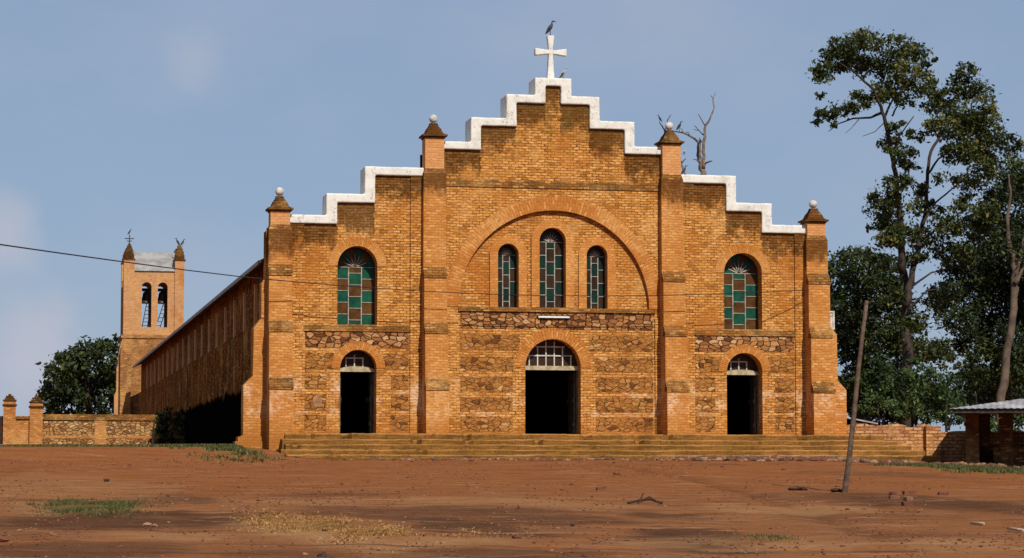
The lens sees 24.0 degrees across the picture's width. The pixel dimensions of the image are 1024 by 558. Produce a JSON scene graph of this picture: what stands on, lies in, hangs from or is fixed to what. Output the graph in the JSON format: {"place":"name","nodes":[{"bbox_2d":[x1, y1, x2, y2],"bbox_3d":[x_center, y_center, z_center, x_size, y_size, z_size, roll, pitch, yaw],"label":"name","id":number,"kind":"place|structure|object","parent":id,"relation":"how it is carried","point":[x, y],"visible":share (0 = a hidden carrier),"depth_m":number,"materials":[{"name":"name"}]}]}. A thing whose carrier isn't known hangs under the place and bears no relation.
{"place":"outdoors","nodes":[
{"label":"outdoors","id":0,"kind":"place"},
{"bbox_2d":[0,447,1023,557],"bbox_3d":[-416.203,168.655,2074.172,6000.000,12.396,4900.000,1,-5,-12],"label":"ground","id":1,"kind":"structure","parent":0,"point":[976,496],"depth_m":37.87,"materials":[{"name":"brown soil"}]},
{"bbox_2d":[0,537,8,541],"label":"stone","id":2,"kind":"object","parent":1,"relation":"on","point":[3,539],"visible":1,"depth_m":27.19,"materials":[{"name":"stone"}]},
{"bbox_2d":[35,332,118,414],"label":"round tree","id":3,"kind":"object","parent":1,"relation":"on","point":[79,384],"visible":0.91,"depth_m":163.17,"materials":[{"name":"green plant"}]},
{"bbox_2d":[15,496,167,520],"bbox_3d":[-6.527,3.531,37.225,2.445,0.284,8.316,1,-5,-12],"label":"grass patch","id":4,"kind":"object","parent":1,"relation":"on","point":[114,505],"visible":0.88,"depth_m":37.04,"materials":[{"name":"green plant"}]},
{"bbox_2d":[2,394,183,444],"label":"yard wall","id":5,"kind":"structure","parent":1,"relation":"on","point":[37,426],"depth_m":108.22,"materials":[{"name":"brick"}]},
{"bbox_2d":[0,416,2,443],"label":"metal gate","id":6,"kind":"structure","parent":5,"relation":"attached to","point":[1,429],"depth_m":107.62,"materials":[{"name":"metal"}]},
{"bbox_2d":[0,443,286,465],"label":"grass verge","id":7,"kind":"object","parent":1,"relation":"on","point":[236,449],"depth_m":70.20,"materials":[{"name":"green plant"}]},
{"bbox_2d":[142,522,151,525],"bbox_3d":[-4.817,3.240,31.716,0.089,0.066,0.102,-3,-6,36],"label":"stone","id":8,"kind":"object","parent":1,"relation":"on","point":[147,524],"visible":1,"depth_m":31.70,"materials":[{"name":"beige stone"}]},
{"bbox_2d":[113,235,185,414],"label":"bell tower","id":9,"kind":"structure","parent":1,"relation":"on","point":[137,342],"depth_m":151.03,"materials":[{"name":"brick"}]},
{"bbox_2d":[142,288,150,303],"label":"bell","id":10,"kind":"object","parent":9,"relation":"hanging from","point":[146,296],"visible":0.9,"depth_m":152.41,"materials":[{"name":"brown metal"}]},
{"bbox_2d":[142,303,150,326],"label":"ladder","id":11,"kind":"object","parent":9,"relation":"on","point":[146,314],"visible":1,"depth_m":152.09,"materials":[{"name":"metal"}]},
{"bbox_2d":[157,298,166,326],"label":"ladder","id":12,"kind":"object","parent":9,"relation":"on","point":[163,315],"visible":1,"depth_m":152.25,"materials":[{"name":"metal"}]},
{"bbox_2d":[158,288,166,303],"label":"bell","id":13,"kind":"object","parent":9,"relation":"hanging from","point":[162,295],"visible":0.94,"depth_m":152.63,"materials":[{"name":"brown metal"}]},
{"bbox_2d":[152,406,185,443],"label":"bush","id":14,"kind":"object","parent":1,"relation":"on","point":[163,432],"visible":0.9,"depth_m":108.22,"materials":[{"name":"green plant"}]},
{"bbox_2d":[316,552,327,556],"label":"stone","id":15,"kind":"object","parent":1,"relation":"on","point":[324,554],"visible":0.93,"depth_m":25.44,"materials":[{"name":"grey stone"}]},
{"bbox_2d":[222,505,533,552],"bbox_3d":[-2.002,3.259,31.866,3.692,0.369,11.643,1,-5,-12],"label":"dry straw","id":16,"kind":"object","parent":1,"relation":"on","point":[279,522],"visible":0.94,"depth_m":30.64,"materials":[{"name":"beige plant"}]},
{"bbox_2d":[133,35,846,450],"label":"church","id":17,"kind":"structure","parent":1,"relation":"on","point":[549,185],"depth_m":74.42,"materials":[{"name":"brick"}]},
{"bbox_2d":[340,372,340,432],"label":"door","id":18,"kind":"structure","parent":17,"relation":"in","point":[340,372],"depth_m":73.07,"materials":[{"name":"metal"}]},
{"bbox_2d":[337,247,374,324],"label":"window","id":19,"kind":"structure","parent":17,"relation":"in","point":[356,267],"depth_m":73.48,"materials":[{"name":"glass"}]},
{"bbox_2d":[368,373,371,432],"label":"door","id":20,"kind":"structure","parent":17,"relation":"in","point":[369,374],"depth_m":73.40,"materials":[{"name":"wood"}]},
{"bbox_2d":[0,244,807,295],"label":"power line","id":21,"kind":"object","parent":17,"relation":"attached to","point":[348,286],"visible":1,"depth_m":71.64,"materials":[{"name":"metal"}]},
{"bbox_2d":[498,245,516,306],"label":"window","id":22,"kind":"structure","parent":17,"relation":"in","point":[507,257],"depth_m":74.37,"materials":[{"name":"glass"}]},
{"bbox_2d":[545,20,555,34],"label":"bird","id":23,"kind":"object","parent":17,"relation":"on","point":[550,26],"visible":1,"depth_m":75.10},
{"bbox_2d":[540,229,563,307],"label":"window","id":24,"kind":"structure","parent":17,"relation":"in","point":[551,241],"depth_m":74.66,"materials":[{"name":"glass"}]},
{"bbox_2d":[537,315,569,317],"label":"tube light","id":25,"kind":"object","parent":17,"relation":"attached to","point":[546,316],"visible":1,"depth_m":74.01,"materials":[{"name":"plastic"}]},
{"bbox_2d":[559,67,567,77],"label":"bird","id":26,"kind":"object","parent":17,"relation":"on","point":[562,73],"visible":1,"depth_m":75.05},
{"bbox_2d":[567,372,575,433],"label":"door","id":27,"kind":"structure","parent":17,"relation":"in","point":[571,401],"depth_m":74.81,"materials":[{"name":"wood"}]},
{"bbox_2d":[587,246,604,308],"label":"window","id":28,"kind":"structure","parent":17,"relation":"in","point":[595,255],"depth_m":74.93,"materials":[{"name":"glass"}]},
{"bbox_2d":[724,254,757,329],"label":"window","id":29,"kind":"structure","parent":17,"relation":"in","point":[740,272],"depth_m":75.87,"materials":[{"name":"glass"}]},
{"bbox_2d":[749,376,755,433],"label":"door","id":30,"kind":"structure","parent":17,"relation":"in","point":[752,379],"depth_m":75.91,"materials":[{"name":"wood"}]},
{"bbox_2d":[512,534,521,538],"bbox_3d":[0.058,3.071,28.595,0.125,0.070,0.107,1,-5,-12],"label":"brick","id":31,"kind":"object","parent":1,"relation":"on","point":[516,536],"visible":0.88,"depth_m":28.56,"materials":[{"name":"brick"}]},
{"bbox_2d":[596,487,605,489],"bbox_3d":[1.710,4.026,46.122,0.198,0.086,0.104,1,-5,-17],"label":"loose brick","id":32,"kind":"object","parent":1,"relation":"on","point":[600,488],"visible":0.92,"depth_m":46.07,"materials":[{"name":"brick"}]},
{"bbox_2d":[276,433,936,462],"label":"stone steps","id":33,"kind":"structure","parent":1,"relation":"on","point":[353,446],"depth_m":72.30,"materials":[{"name":"brown stone"}]},
{"bbox_2d":[627,493,662,503],"bbox_3d":[2.186,3.570,39.066,0.428,0.186,0.564,-3,-5,31],"label":"twig","id":34,"kind":"object","parent":1,"relation":"on","point":[645,499],"visible":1,"depth_m":39.14,"materials":[{"name":"wood"}]},
{"bbox_2d":[295,455,1023,467],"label":"rubble","id":35,"kind":"object","parent":1,"relation":"on","point":[764,458],"visible":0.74,"depth_m":71.37,"materials":[{"name":"stone"}]},
{"bbox_2d":[659,94,714,174],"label":"dead tree","id":36,"kind":"object","parent":1,"relation":"on","point":[700,159],"depth_m":111.51,"materials":[{"name":"grey wood"}]},
{"bbox_2d":[727,533,804,541],"bbox_3d":[3.070,3.148,29.248,0.812,0.105,1.399,1,-5,-12],"label":"grass tuft","id":37,"kind":"object","parent":1,"relation":"on","point":[768,536],"visible":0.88,"depth_m":29.25,"materials":[{"name":"plant"}]},
{"bbox_2d":[788,487,807,490],"bbox_3d":[5.573,4.085,46.794,0.380,0.093,0.281,-2,-5,25],"label":"earth clod","id":38,"kind":"object","parent":1,"relation":"on","point":[796,488],"visible":0.98,"depth_m":46.74,"materials":[{"name":"brown soil"}]},
{"bbox_2d":[831,488,841,491],"bbox_3d":[6.266,4.056,46.133,0.340,0.097,0.292,1,-5,-12],"label":"earth clod","id":39,"kind":"object","parent":1,"relation":"on","point":[836,490],"visible":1,"depth_m":46.06,"materials":[{"name":"brown soil"}]},
{"bbox_2d":[842,300,868,492],"bbox_3d":[6.577,2.446,46.062,0.587,4.088,0.122,1,-5,-12],"label":"wooden pole","id":40,"kind":"object","parent":1,"relation":"on","point":[851,432],"visible":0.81,"depth_m":46.01,"materials":[{"name":"wood"}]},
{"bbox_2d":[847,417,877,425],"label":"tin shed","id":41,"kind":"structure","parent":1,"relation":"on","point":[860,421],"depth_m":90.28,"materials":[{"name":"metal"}]},
{"bbox_2d":[850,351,911,425],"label":"bush","id":42,"kind":"object","parent":1,"relation":"on","point":[876,386],"visible":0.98,"depth_m":83.37,"materials":[{"name":"green plant"}]},
{"bbox_2d":[828,243,948,421],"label":"dense tree","id":43,"kind":"object","parent":1,"relation":"on","point":[848,324],"visible":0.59,"depth_m":106.04,"materials":[{"name":"green plant"}]},
{"bbox_2d":[889,495,899,499],"bbox_3d":[6.621,3.789,41.641,0.187,0.088,0.108,0,-5,0],"label":"loose brick","id":44,"kind":"object","parent":1,"relation":"on","point":[891,497],"visible":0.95,"depth_m":41.59,"materials":[{"name":"brick"}]},
{"bbox_2d":[839,369,963,425],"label":"background tree","id":45,"kind":"object","parent":1,"relation":"on","point":[887,416],"visible":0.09,"depth_m":123.11,"materials":[{"name":"green plant"}]},
{"bbox_2d":[901,502,912,505],"bbox_3d":[6.431,3.669,39.162,0.171,0.086,0.111,1,-5,-12],"label":"loose brick","id":46,"kind":"object","parent":1,"relation":"on","point":[906,503],"visible":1,"depth_m":39.11,"materials":[{"name":"brick"}]},
{"bbox_2d":[903,496,912,500],"bbox_3d":[6.787,3.765,41.161,0.149,0.088,0.121,2,-5,-26],"label":"loose brick","id":47,"kind":"object","parent":1,"relation":"on","point":[907,498],"visible":1,"depth_m":41.12,"materials":[{"name":"brick"}]},
{"bbox_2d":[902,490,915,494],"bbox_3d":[7.363,3.970,44.603,0.242,0.097,0.128,1,-5,-17],"label":"loose brick","id":48,"kind":"object","parent":1,"relation":"on","point":[912,492],"visible":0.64,"depth_m":44.55,"materials":[{"name":"brick"}]},
{"bbox_2d":[805,25,1023,426],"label":"tall tree","id":49,"kind":"object","parent":1,"relation":"on","point":[973,121],"visible":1,"depth_m":93.38,"materials":[{"name":"green plant"}]},
{"bbox_2d":[888,354,949,426],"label":"bush","id":50,"kind":"object","parent":1,"relation":"on","point":[914,404],"visible":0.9,"depth_m":84.09,"materials":[{"name":"green plant"}]},
{"bbox_2d":[847,423,1023,462],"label":"brick wall","id":51,"kind":"structure","parent":1,"relation":"on","point":[943,447],"depth_m":77.24,"materials":[{"name":"orange brick"}]},
{"bbox_2d":[938,492,948,494],"bbox_3d":[7.925,3.950,44.203,0.199,0.082,0.116,1,-5,-12],"label":"loose brick","id":52,"kind":"object","parent":1,"relation":"on","point":[943,493],"visible":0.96,"depth_m":44.15,"materials":[{"name":"brick"}]},
{"bbox_2d":[920,371,978,431],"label":"bush","id":53,"kind":"object","parent":1,"relation":"on","point":[942,416],"visible":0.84,"depth_m":84.30,"materials":[{"name":"green plant"}]},
{"bbox_2d":[927,156,1023,431],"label":"pale trunk tree","id":54,"kind":"object","parent":1,"relation":"on","point":[996,282],"visible":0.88,"depth_m":102.35,"materials":[{"name":"green plant"}]},
{"bbox_2d":[970,522,984,524],"bbox_3d":[6.294,3.303,32.522,0.030,0.040,0.488,1,-5,-10],"label":"stick","id":55,"kind":"object","parent":1,"relation":"on","point":[980,523],"visible":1,"depth_m":32.46,"materials":[{"name":"beige wood"}]},
{"bbox_2d":[945,365,1023,430],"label":"background tree","id":56,"kind":"object","parent":1,"relation":"on","point":[967,387],"visible":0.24,"depth_m":126.28,"materials":[{"name":"green plant"}]},
{"bbox_2d":[950,398,1023,466],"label":"open shelter","id":57,"kind":"object","parent":1,"relation":"on","point":[980,448],"visible":0.94,"depth_m":73.41,"materials":[{"name":"brick"}]},
{"bbox_2d":[974,391,1023,432],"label":"bush","id":58,"kind":"object","parent":1,"relation":"on","point":[1018,420],"visible":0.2,"depth_m":83.24,"materials":[{"name":"green plant"}]},
{"bbox_2d":[1007,527,1023,531],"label":"stick","id":59,"kind":"object","parent":1,"relation":"on","point":[1015,529],"visible":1,"depth_m":30.97,"materials":[{"name":"beige wood"}]},
{"bbox_2d":[0,0,1023,444],"label":"sky","id":60,"kind":"structure","parent":0,"point":[163,121],"materials":[{"name":"blue"}]},
{"bbox_2d":[867,461,1023,474],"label":"grass bank","id":61,"kind":"structure","parent":0,"point":[993,469],"depth_m":62.71,"materials":[{"name":"green plant"}]}
]}

